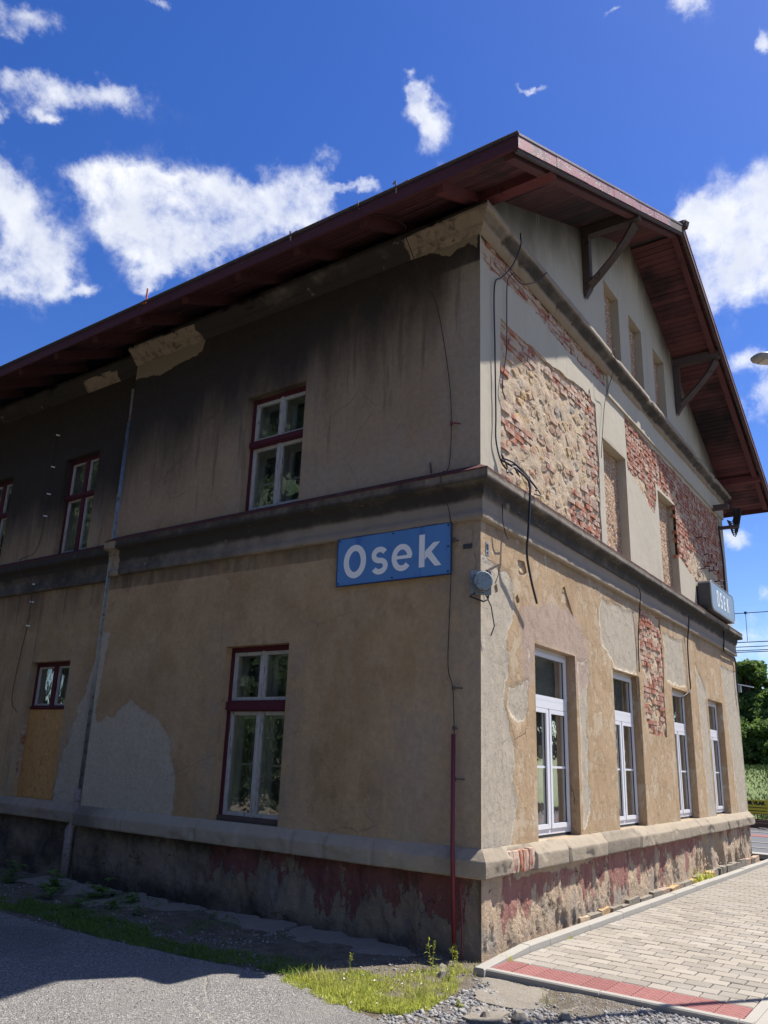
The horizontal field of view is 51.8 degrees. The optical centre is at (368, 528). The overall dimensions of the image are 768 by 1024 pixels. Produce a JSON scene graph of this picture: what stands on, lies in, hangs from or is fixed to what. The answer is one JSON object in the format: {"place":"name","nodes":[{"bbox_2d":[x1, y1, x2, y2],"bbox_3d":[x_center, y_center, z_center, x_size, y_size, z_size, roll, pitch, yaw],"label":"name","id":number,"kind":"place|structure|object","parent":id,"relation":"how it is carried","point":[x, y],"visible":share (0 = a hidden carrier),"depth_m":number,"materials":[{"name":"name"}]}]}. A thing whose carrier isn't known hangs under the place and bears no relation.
{"place":"outdoors","nodes":[
{"label":"outdoors","id":0,"kind":"place"},
{"bbox_2d":[0,912,383,1023],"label":"asphalt yard","id":1,"kind":"structure","parent":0,"point":[22,954],"depth_m":5.95,"materials":[{"name":"grey asphalt"}]},
{"bbox_2d":[0,914,426,1023],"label":"grit","id":2,"kind":"object","parent":1,"relation":"on","point":[132,984],"visible":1,"depth_m":5.86,"materials":[{"name":"gravel"}]},
{"bbox_2d":[0,867,707,1023],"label":"soil","id":3,"kind":"structure","parent":0,"point":[284,945],"depth_m":7.31,"materials":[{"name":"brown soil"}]},
{"bbox_2d":[0,858,28,882],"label":"weed plant","id":4,"kind":"object","parent":3,"relation":"on","point":[14,870],"visible":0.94,"depth_m":10.32,"materials":[{"name":"green plant"}]},
{"bbox_2d":[36,883,63,897],"bbox_3d":[-3.764,4.290,9.372,0.326,0.200,0.320,-9,-20,35],"label":"weed plant","id":5,"kind":"object","parent":3,"relation":"on","point":[50,890],"visible":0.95,"depth_m":9.33,"materials":[{"name":"green plant"}]},
{"bbox_2d":[43,869,68,888],"bbox_3d":[-3.905,4.396,9.877,0.318,0.267,0.342,-9,-20,35],"label":"weed plant","id":6,"kind":"object","parent":3,"relation":"on","point":[54,883],"visible":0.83,"depth_m":9.86,"materials":[{"name":"green plant"}]},
{"bbox_2d":[15,875,121,896],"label":"concrete slab","id":7,"kind":"structure","parent":3,"relation":"on","point":[72,889],"depth_m":10.16,"materials":[{"name":"grey concrete"}]},
{"bbox_2d":[68,897,87,907],"bbox_3d":[-3.254,4.195,8.862,0.266,0.140,0.207,-9,-20,35],"label":"weed plant","id":8,"kind":"object","parent":3,"relation":"on","point":[77,900],"visible":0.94,"depth_m":8.85,"materials":[{"name":"green plant"}]},
{"bbox_2d":[83,878,116,896],"bbox_3d":[-3.231,4.340,9.542,0.373,0.238,0.336,3,-16,-3],"label":"weed plant","id":9,"kind":"object","parent":3,"relation":"on","point":[102,889],"visible":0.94,"depth_m":9.52,"materials":[{"name":"green plant"}]},
{"bbox_2d":[0,869,245,937],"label":"clover","id":10,"kind":"object","parent":3,"relation":"on","point":[188,932],"visible":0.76,"depth_m":8.64,"materials":[{"name":"green plant"}]},
{"bbox_2d":[79,892,206,915],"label":"concrete slab","id":11,"kind":"structure","parent":3,"relation":"on","point":[164,905],"depth_m":9.15,"materials":[{"name":"grey concrete"}]},
{"bbox_2d":[102,897,123,908],"bbox_3d":[-2.872,4.220,8.903,0.172,0.142,0.237,-9,-20,35],"label":"weed plant","id":12,"kind":"object","parent":11,"relation":"on","point":[113,902],"visible":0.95,"depth_m":8.90,"materials":[{"name":"green plant"}]},
{"bbox_2d":[122,892,139,902],"bbox_3d":[-2.754,4.311,9.223,0.219,0.154,0.200,-9,-20,35],"label":"weed plant","id":13,"kind":"object","parent":11,"relation":"on","point":[131,897],"visible":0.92,"depth_m":9.21,"materials":[{"name":"green plant"}]},
{"bbox_2d":[132,905,147,915],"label":"weed plant","id":14,"kind":"object","parent":11,"relation":"on","point":[137,911],"visible":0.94,"depth_m":8.57,"materials":[{"name":"green plant"}]},
{"bbox_2d":[0,893,317,976],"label":"grass","id":15,"kind":"structure","parent":3,"relation":"on","point":[92,929],"depth_m":7.57,"materials":[{"name":"green plant"}]},
{"bbox_2d":[204,910,296,935],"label":"concrete slab","id":16,"kind":"structure","parent":3,"relation":"on","point":[273,926],"depth_m":8.36,"materials":[{"name":"grey concrete"}]},
{"bbox_2d":[140,916,432,967],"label":"dead grass","id":17,"kind":"structure","parent":3,"relation":"on","point":[384,955],"depth_m":7.38,"materials":[{"name":"beige plant"}]},
{"bbox_2d":[282,926,415,956],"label":"concrete slab","id":18,"kind":"structure","parent":3,"relation":"on","point":[306,934],"depth_m":7.67,"materials":[{"name":"grey concrete"}]},
{"bbox_2d":[281,961,470,1015],"bbox_3d":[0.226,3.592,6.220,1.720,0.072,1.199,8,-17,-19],"label":"grass","id":19,"kind":"structure","parent":3,"relation":"on","point":[360,1003],"depth_m":6.04,"materials":[{"name":"green plant"}]},
{"bbox_2d":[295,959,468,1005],"bbox_3d":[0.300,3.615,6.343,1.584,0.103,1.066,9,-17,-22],"label":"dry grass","id":20,"kind":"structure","parent":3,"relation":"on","point":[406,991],"depth_m":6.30,"materials":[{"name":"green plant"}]},
{"bbox_2d":[422,937,438,970],"bbox_3d":[0.540,3.635,6.728,0.155,0.312,0.135,-1,-16,12],"label":"weed plant","id":21,"kind":"object","parent":3,"relation":"on","point":[433,952],"visible":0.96,"depth_m":6.73,"materials":[{"name":"green plant"}]},
{"bbox_2d":[436,963,446,969],"bbox_3d":[0.636,3.782,6.790,0.108,0.090,0.101,9,-18,-24],"label":"loose stone","id":22,"kind":"object","parent":3,"relation":"on","point":[440,966],"visible":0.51,"depth_m":6.78,"materials":[{"name":"stone"}]},
{"bbox_2d":[436,969,450,977],"bbox_3d":[0.623,3.717,6.581,0.141,0.097,0.127,10,-18,-26],"label":"loose stone","id":23,"kind":"object","parent":3,"relation":"on","point":[441,973],"visible":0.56,"depth_m":6.56,"materials":[{"name":"stone"}]},
{"bbox_2d":[410,953,477,986],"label":"dead grass","id":24,"kind":"structure","parent":3,"relation":"on","point":[435,955],"depth_m":6.86,"materials":[{"name":"beige plant"}]},
{"bbox_2d":[443,964,454,980],"bbox_3d":[0.665,3.647,6.462,0.109,0.150,0.138,-4,-17,19],"label":"weed plant","id":25,"kind":"object","parent":3,"relation":"on","point":[449,975],"visible":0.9,"depth_m":6.46,"materials":[{"name":"green plant"}]},
{"bbox_2d":[449,946,457,967],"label":"weed plant","id":26,"kind":"object","parent":3,"relation":"on","point":[453,951],"visible":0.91,"depth_m":6.88,"materials":[{"name":"green plant"}]},
{"bbox_2d":[460,960,479,978],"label":"grass","id":27,"kind":"structure","parent":3,"relation":"on","point":[472,970],"depth_m":6.74,"materials":[{"name":"green plant"}]},
{"bbox_2d":[480,1011,490,1017],"bbox_3d":[0.825,3.445,5.588,0.088,0.084,0.095,-1,-16,11],"label":"loose stone","id":28,"kind":"object","parent":3,"relation":"on","point":[485,1014],"visible":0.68,"depth_m":5.57,"materials":[{"name":"stone"}]},
{"bbox_2d":[462,1006,510,1023],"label":"concrete slab","id":29,"kind":"structure","parent":3,"relation":"on","point":[495,1017],"depth_m":5.56,"materials":[{"name":"beige concrete"}]},
{"bbox_2d":[511,1009,527,1022],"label":"loose stone","id":30,"kind":"object","parent":3,"relation":"on","point":[518,1015],"visible":0.94,"depth_m":5.55,"materials":[{"name":"stone"}]},
{"bbox_2d":[474,977,577,1011],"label":"concrete slab","id":31,"kind":"structure","parent":3,"relation":"on","point":[511,995],"depth_m":6.08,"materials":[{"name":"beige concrete"}]},
{"bbox_2d":[539,989,557,1005],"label":"dry grass","id":32,"kind":"structure","parent":3,"relation":"on","point":[546,1000],"depth_m":5.92,"materials":[{"name":"beige plant"}]},
{"bbox_2d":[445,976,679,1023],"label":"gravel","id":33,"kind":"structure","parent":3,"relation":"on","point":[574,996],"depth_m":5.89,"materials":[{"name":"grey gravel"}]},
{"bbox_2d":[558,1009,571,1020],"bbox_3d":[1.401,3.477,5.627,0.110,0.089,0.114,-9,-20,35],"label":"loose stone","id":34,"kind":"object","parent":3,"relation":"on","point":[564,1015],"visible":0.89,"depth_m":5.60,"materials":[{"name":"stone"}]},
{"bbox_2d":[0,0,767,688],"label":"sky","id":35,"kind":"structure","parent":0,"point":[154,145],"materials":[{"name":"blue"}]},
{"bbox_2d":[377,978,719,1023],"bbox_3d":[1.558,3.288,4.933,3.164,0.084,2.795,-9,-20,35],"label":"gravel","id":36,"kind":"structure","parent":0,"point":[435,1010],"depth_m":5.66,"materials":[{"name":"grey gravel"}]},
{"bbox_2d":[473,852,767,1023],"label":"pavement","id":37,"kind":"structure","parent":0,"point":[699,950],"depth_m":7.38,"materials":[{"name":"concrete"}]},
{"bbox_2d":[691,869,716,883],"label":"grass","id":38,"kind":"structure","parent":37,"relation":"on","point":[704,877],"depth_m":12.61,"materials":[{"name":"plant"}]},
{"bbox_2d":[745,768,767,819],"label":"embankment","id":39,"kind":"structure","parent":0,"point":[753,790],"depth_m":35.30,"materials":[{"name":"green plant"}]},
{"bbox_2d":[738,684,753,691],"bbox_3d":[15.880,9.143,33.024,0.824,5.380,0.200,-9,-20,35],"label":"platform lamp","id":40,"kind":"object","parent":39,"relation":"on","point":[739,688],"visible":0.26,"depth_m":33.69,"materials":[{"name":"grey metal"}]},
{"bbox_2d":[740,715,760,765],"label":"tree","id":41,"kind":"object","parent":39,"relation":"on","point":[749,742],"visible":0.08,"depth_m":41.59,"materials":[{"name":"green plant"}]},
{"bbox_2d":[736,658,767,722],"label":"tree","id":42,"kind":"object","parent":39,"relation":"on","point":[754,673],"visible":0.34,"depth_m":46.41,"materials":[{"name":"green plant"}]},
{"bbox_2d":[742,718,767,766],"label":"tree","id":43,"kind":"object","parent":39,"relation":"on","point":[758,728],"visible":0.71,"depth_m":41.16,"materials":[{"name":"green plant"}]},
{"bbox_2d":[744,764,767,820],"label":"embankment grass","id":44,"kind":"structure","parent":39,"relation":"on","point":[755,768],"depth_m":36.46,"materials":[{"name":"green plant"}]},
{"bbox_2d":[749,688,767,722],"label":"tree","id":45,"kind":"object","parent":39,"relation":"on","point":[759,710],"visible":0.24,"depth_m":44.77,"materials":[{"name":"green plant"}]},
{"label":"ground","id":46,"kind":"structure","parent":0,"visible":0},
{"bbox_2d":[0,130,767,962],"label":"station building","id":47,"kind":"structure","parent":46,"relation":"on","point":[228,696],"depth_m":10.28,"materials":[{"name":"paint"}]},
{"bbox_2d":[0,480,12,548],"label":"window","id":48,"kind":"structure","parent":47,"relation":"in","point":[5,488],"depth_m":14.89,"materials":[{"name":"red paint"}]},
{"bbox_2d":[11,407,59,711],"bbox_3d":[-5.709,0.357,13.469,0.416,5.404,0.110,-2,-17,14],"label":"lightning conductor","id":49,"kind":"object","parent":47,"relation":"attached to","point":[44,515],"visible":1,"depth_m":13.39,"materials":[{"name":"metal"}]},
{"bbox_2d":[17,661,69,799],"bbox_3d":[-4.921,3.145,12.420,1.140,2.120,0.350,-9,-20,35],"label":"window","id":50,"kind":"structure","parent":47,"relation":"in","point":[40,753],"depth_m":12.35,"materials":[{"name":"red paint"}]},
{"bbox_2d":[58,454,99,553],"bbox_3d":[-4.740,-0.367,13.401,1.030,1.780,0.350,-9,-20,35],"label":"window","id":51,"kind":"structure","parent":47,"relation":"in","point":[79,497],"depth_m":13.49,"materials":[{"name":"red paint"}]},
{"bbox_2d":[216,644,288,825],"bbox_3d":[-1.269,2.476,9.626,1.145,2.127,0.350,-9,-20,35],"label":"window","id":52,"kind":"structure","parent":47,"relation":"in","point":[268,707],"depth_m":9.69,"materials":[{"name":"red paint"}]},
{"bbox_2d":[245,386,305,510],"bbox_3d":[-1.125,-1.009,10.626,1.125,1.745,0.350,-9,-20,35],"label":"window","id":53,"kind":"structure","parent":47,"relation":"in","point":[283,446],"depth_m":10.70,"materials":[{"name":"red paint"}]},
{"bbox_2d":[336,522,452,586],"bbox_3d":[0.262,0.299,8.802,1.533,0.573,0.032,-9,-20,35],"label":"station sign","id":54,"kind":"object","parent":47,"relation":"attached to","point":[414,552],"visible":1,"depth_m":8.76,"materials":[{"name":"blue metal"}]},
{"bbox_2d":[357,200,464,961],"bbox_3d":[0.340,0.074,8.336,1.356,8.028,0.513,6,-16,-12],"label":"lightning conductor","id":55,"kind":"object","parent":47,"relation":"attached to","point":[452,856],"visible":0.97,"depth_m":7.59,"materials":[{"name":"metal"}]},
{"bbox_2d":[463,543,471,548],"bbox_3d":[1.040,0.180,8.292,0.100,0.050,0.016,-9,-20,35],"label":"plate","id":56,"kind":"object","parent":47,"relation":"attached to","point":[467,546],"visible":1,"depth_m":8.29,"materials":[{"name":"black metal"}]},
{"bbox_2d":[469,564,498,635],"bbox_3d":[1.218,0.684,8.010,0.389,0.762,0.221,9,-18,-23],"label":"corner lamp","id":57,"kind":"object","parent":47,"relation":"attached to","point":[481,582],"visible":1,"depth_m":7.98,"materials":[{"name":"grey metal"}]},
{"bbox_2d":[485,542,488,555],"bbox_3d":[1.248,0.209,8.311,0.013,0.140,0.070,-9,-20,35],"label":"number plate","id":58,"kind":"object","parent":47,"relation":"attached to","point":[486,548],"visible":1,"depth_m":8.30,"materials":[{"name":"white metal"}]},
{"bbox_2d":[502,505,508,539],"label":"cable","id":59,"kind":"object","parent":47,"relation":"attached to","point":[503,522],"visible":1,"depth_m":8.55,"materials":[{"name":"metal"}]},
{"bbox_2d":[493,233,521,474],"bbox_3d":[1.622,-2.164,9.266,0.458,3.189,0.108,11,-18,-28],"label":"cable","id":60,"kind":"object","parent":47,"relation":"attached to","point":[495,354],"visible":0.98,"depth_m":9.07,"materials":[{"name":"black rubber"}]},
{"bbox_2d":[502,272,513,398],"bbox_3d":[1.646,-2.320,9.400,0.225,1.737,0.059,13,-19,-33],"label":"cable","id":61,"kind":"object","parent":47,"relation":"attached to","point":[506,336],"visible":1,"depth_m":9.42,"materials":[{"name":"black rubber"}]},
{"bbox_2d":[501,454,518,474],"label":"cable","id":62,"kind":"object","parent":47,"relation":"attached to","point":[510,469],"visible":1,"depth_m":8.81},
{"bbox_2d":[501,459,537,603],"bbox_3d":[1.747,0.024,8.819,0.164,1.509,0.765,-11,-21,38],"label":"cable","id":63,"kind":"object","parent":47,"relation":"attached to","point":[528,530],"visible":1,"depth_m":8.82,"materials":[{"name":"black rubber"}]},
{"bbox_2d":[502,458,537,490],"bbox_3d":[1.732,-0.608,8.953,0.613,0.281,0.053,15,-20,-37],"label":"cable","id":64,"kind":"object","parent":47,"relation":"attached to","point":[521,470],"visible":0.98,"depth_m":8.98,"materials":[{"name":"black rubber"}]},
{"bbox_2d":[512,464,540,495],"bbox_3d":[1.783,-0.555,8.974,0.581,0.310,0.066,14,-20,-36],"label":"cable","id":65,"kind":"object","parent":47,"relation":"attached to","point":[531,480],"visible":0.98,"depth_m":9.03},
{"bbox_2d":[510,271,546,284],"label":"cable","id":66,"kind":"object","parent":47,"relation":"attached to","point":[529,283],"visible":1,"depth_m":9.95,"materials":[{"name":"metal"}]},
{"bbox_2d":[535,647,570,837],"bbox_3d":[1.967,2.482,9.315,0.350,2.185,1.306,-9,-20,35],"label":"window","id":67,"kind":"structure","parent":47,"relation":"in","point":[554,818],"depth_m":9.45,"materials":[{"name":"white plastic"}]},
{"bbox_2d":[517,513,640,671],"bbox_3d":[2.895,0.985,10.394,0.091,1.328,4.298,-9,-20,35],"label":"cable","id":68,"kind":"object","parent":47,"relation":"attached to","point":[600,565],"visible":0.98,"depth_m":11.02,"materials":[{"name":"black rubber"}]},
{"bbox_2d":[601,348,614,457],"bbox_3d":[3.615,-1.904,12.053,0.328,1.851,0.168,6,-16,-12],"label":"cable","id":69,"kind":"object","parent":47,"relation":"attached to","point":[604,406],"visible":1,"depth_m":12.12,"materials":[{"name":"metal"}]},
{"bbox_2d":[613,671,638,826],"bbox_3d":[3.456,3.112,11.295,0.350,2.185,1.263,-9,-20,35],"label":"window","id":70,"kind":"structure","parent":47,"relation":"in","point":[625,744],"depth_m":11.47,"materials":[{"name":"white plastic"}]},
{"bbox_2d":[672,690,691,818],"bbox_3d":[5.128,3.818,13.517,0.350,2.185,1.267,-9,-20,35],"label":"window","id":71,"kind":"structure","parent":47,"relation":"in","point":[678,702],"depth_m":13.72,"materials":[{"name":"white plastic"}]},
{"bbox_2d":[681,616,690,697],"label":"cable","id":72,"kind":"object","parent":47,"relation":"attached to","point":[688,657],"visible":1,"depth_m":14.18,"materials":[{"name":"black rubber"}]},
{"bbox_2d":[697,580,734,623],"bbox_3d":[7.091,1.509,16.084,0.248,0.594,1.964,-9,-20,35],"label":"lightbox sign","id":73,"kind":"object","parent":47,"relation":"attached to","point":[715,600],"visible":0.99,"depth_m":15.60,"materials":[{"name":"white plastic"}]},
{"bbox_2d":[708,701,723,813],"bbox_3d":[6.517,4.405,15.362,0.350,2.185,1.264,-9,-20,35],"label":"window","id":74,"kind":"structure","parent":47,"relation":"in","point":[719,797],"depth_m":15.59,"materials":[{"name":"white plastic"}]},
{"bbox_2d":[718,526,725,590],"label":"cable","id":75,"kind":"object","parent":47,"relation":"attached to","point":[722,558],"visible":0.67,"depth_m":17.58,"materials":[{"name":"black rubber"}]},
{"bbox_2d":[712,503,739,529],"bbox_3d":[7.994,-0.273,17.708,0.400,0.380,0.750,-9,-20,35],"label":"iron bracket","id":76,"kind":"object","parent":47,"relation":"attached to","point":[720,507],"visible":0.93,"depth_m":17.54,"materials":[{"name":"brown metal"}]},
{"bbox_2d":[723,631,739,704],"bbox_3d":[7.696,2.922,16.801,0.075,1.523,1.241,-8,-19,31],"label":"cable","id":77,"kind":"object","parent":47,"relation":"attached to","point":[735,666],"visible":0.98,"depth_m":17.09,"materials":[{"name":"black rubber"}]},
{"bbox_2d":[723,501,740,536],"bbox_3d":[8.287,-0.225,17.925,0.341,0.692,0.725,-6,-18,27],"label":"cable tangle","id":78,"kind":"object","parent":47,"relation":"attached to","point":[736,512],"visible":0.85,"depth_m":17.94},
{"bbox_2d":[747,799,767,813],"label":"warning board","id":79,"kind":"object","parent":46,"relation":"on","point":[758,806],"visible":0.48,"depth_m":30.03,"materials":[{"name":"yellow metal"}]},
{"bbox_2d":[750,352,767,364],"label":"street lamp","id":80,"kind":"object","parent":46,"relation":"on","point":[760,358],"visible":1,"depth_m":7.98,"materials":[{"name":"grey metal"}]},
{"bbox_2d":[750,830,767,852],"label":"platform","id":81,"kind":"structure","parent":46,"relation":"on","point":[759,839],"depth_m":20.29,"materials":[{"name":"concrete"}]},
{"bbox_2d":[751,834,767,836],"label":"tactile strip","id":82,"kind":"object","parent":81,"relation":"on","point":[759,835],"depth_m":22.18,"materials":[{"name":"red concrete"}]},
{"bbox_2d":[750,828,767,830],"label":"track bed","id":83,"kind":"object","parent":46,"relation":"on","point":[757,829],"depth_m":25.58,"materials":[{"name":"grey gravel"}]},
{"bbox_2d":[750,820,767,829],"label":"railway track","id":84,"kind":"structure","parent":83,"relation":"on","point":[760,824],"depth_m":26.24,"materials":[{"name":"metal"}]}
]}

